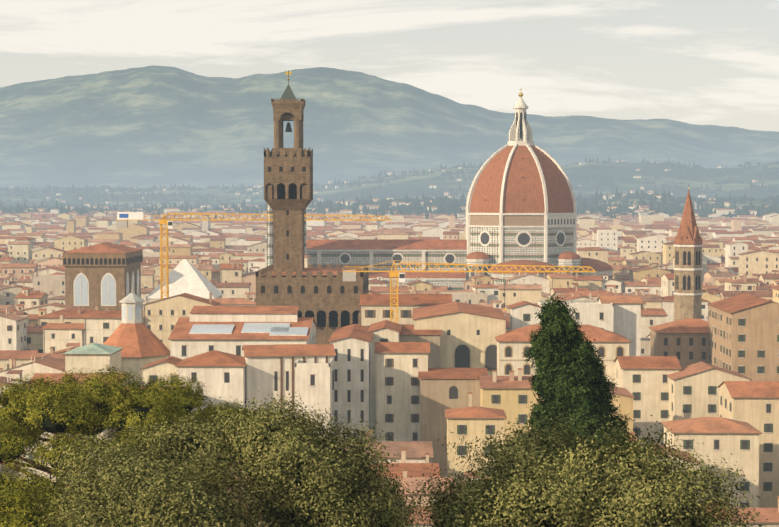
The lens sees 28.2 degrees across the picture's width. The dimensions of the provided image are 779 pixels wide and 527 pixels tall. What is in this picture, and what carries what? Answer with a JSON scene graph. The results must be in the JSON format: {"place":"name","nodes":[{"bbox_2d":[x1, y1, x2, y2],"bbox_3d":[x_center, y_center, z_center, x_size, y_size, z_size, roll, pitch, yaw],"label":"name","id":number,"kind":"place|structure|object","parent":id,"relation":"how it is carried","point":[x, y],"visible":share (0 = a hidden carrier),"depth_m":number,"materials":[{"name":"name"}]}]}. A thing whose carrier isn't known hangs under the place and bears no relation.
{"place":"outdoors","nodes":[
{"label":"outdoors","id":0,"kind":"place"},
{"bbox_2d":[0,457,79,526],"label":"low umbrella pine","id":1,"kind":"object","parent":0,"point":[16,509],"depth_m":49.57,"materials":[{"name":"green plant"}]},
{"bbox_2d":[0,361,257,493],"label":"umbrella pine","id":2,"kind":"object","parent":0,"point":[68,397],"depth_m":66.21,"materials":[{"name":"green plant"}]},
{"bbox_2d":[145,259,222,303],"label":"white pyramidal roof","id":3,"kind":"structure","parent":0,"point":[186,276],"depth_m":566.64,"materials":[{"name":"white"}]},
{"bbox_2d":[9,390,428,526],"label":"holm oak","id":4,"kind":"object","parent":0,"point":[328,467],"depth_m":44.53,"materials":[{"name":"green plant"}]},
{"bbox_2d":[0,65,778,187],"bbox_3d":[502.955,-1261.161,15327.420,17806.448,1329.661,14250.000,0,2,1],"label":"hill","id":5,"kind":"structure","parent":0,"point":[150,126],"depth_m":12110.01,"materials":[{"name":"plant"}]},
{"bbox_2d":[0,161,778,208],"bbox_3d":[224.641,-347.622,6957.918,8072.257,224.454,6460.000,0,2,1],"label":"hill","id":6,"kind":"structure","parent":0,"point":[409,184],"depth_m":5698.00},
{"bbox_2d":[0,160,767,215],"bbox_3d":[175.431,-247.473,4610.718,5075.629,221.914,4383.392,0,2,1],"label":"distant buildings","id":7,"kind":"structure","parent":6,"relation":"on","point":[642,208],"depth_m":3820.21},
{"bbox_2d":[0,156,778,220],"bbox_3d":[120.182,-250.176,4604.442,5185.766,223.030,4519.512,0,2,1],"label":"hill trees","id":8,"kind":"object","parent":6,"relation":"on","point":[450,206],"visible":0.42,"depth_m":3815.54,"materials":[{"name":"plant"}]},
{"bbox_2d":[0,0,778,131],"label":"sky","id":9,"kind":"structure","parent":0,"point":[697,62],"materials":[{"name":"white"}]},
{"bbox_2d":[19,285,778,507],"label":"buildings","id":10,"kind":"structure","parent":0,"point":[433,368],"depth_m":321.91,"materials":[{"name":"beige paint"}]},
{"bbox_2d":[71,197,778,214],"bbox_3d":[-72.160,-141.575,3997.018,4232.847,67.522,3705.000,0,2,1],"label":"trees","id":11,"kind":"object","parent":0,"point":[760,202],"depth_m":3583.63,"materials":[{"name":"plant"}]},
{"bbox_2d":[521,291,634,448],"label":"conifer","id":12,"kind":"object","parent":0,"point":[585,398],"depth_m":84.49,"materials":[{"name":"green plant"}]},
{"bbox_2d":[405,407,767,526],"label":"oak","id":13,"kind":"object","parent":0,"point":[479,501],"depth_m":38.08,"materials":[{"name":"green plant"}]},
{"label":"ground","id":14,"kind":"structure","parent":0,"visible":0},
{"bbox_2d":[63,242,142,310],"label":"church building","id":15,"kind":"structure","parent":14,"relation":"on","point":[103,276],"depth_m":557.72,"materials":[{"name":"stone"}]},
{"bbox_2d":[116,212,390,298],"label":"tower crane","id":16,"kind":"object","parent":14,"relation":"on","point":[123,218],"visible":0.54,"depth_m":452.20,"materials":[{"name":"metal"}]},
{"bbox_2d":[256,70,368,343],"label":"palazzo vecchio","id":17,"kind":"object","parent":14,"relation":"on","point":[327,298],"visible":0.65,"depth_m":407.31,"materials":[{"name":"stone"}]},
{"bbox_2d":[0,207,778,526],"bbox_3d":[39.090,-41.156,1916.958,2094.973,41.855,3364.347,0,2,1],"label":"city buildings","id":18,"kind":"structure","parent":14,"relation":"on","point":[43,327],"depth_m":763.37,"materials":[{"name":"beige paint"}]},
{"bbox_2d":[265,89,613,289],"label":"domed cathedral","id":19,"kind":"structure","parent":14,"relation":"on","point":[521,208],"depth_m":741.49,"materials":[{"name":"stone"}]},
{"bbox_2d":[343,260,595,322],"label":"tower crane","id":20,"kind":"object","parent":14,"relation":"on","point":[349,275],"visible":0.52,"depth_m":380.34,"materials":[{"name":"metal"}]},
{"bbox_2d":[673,185,702,320],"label":"bell tower","id":21,"kind":"structure","parent":14,"relation":"on","point":[688,268],"depth_m":525.10,"materials":[{"name":"stone"}]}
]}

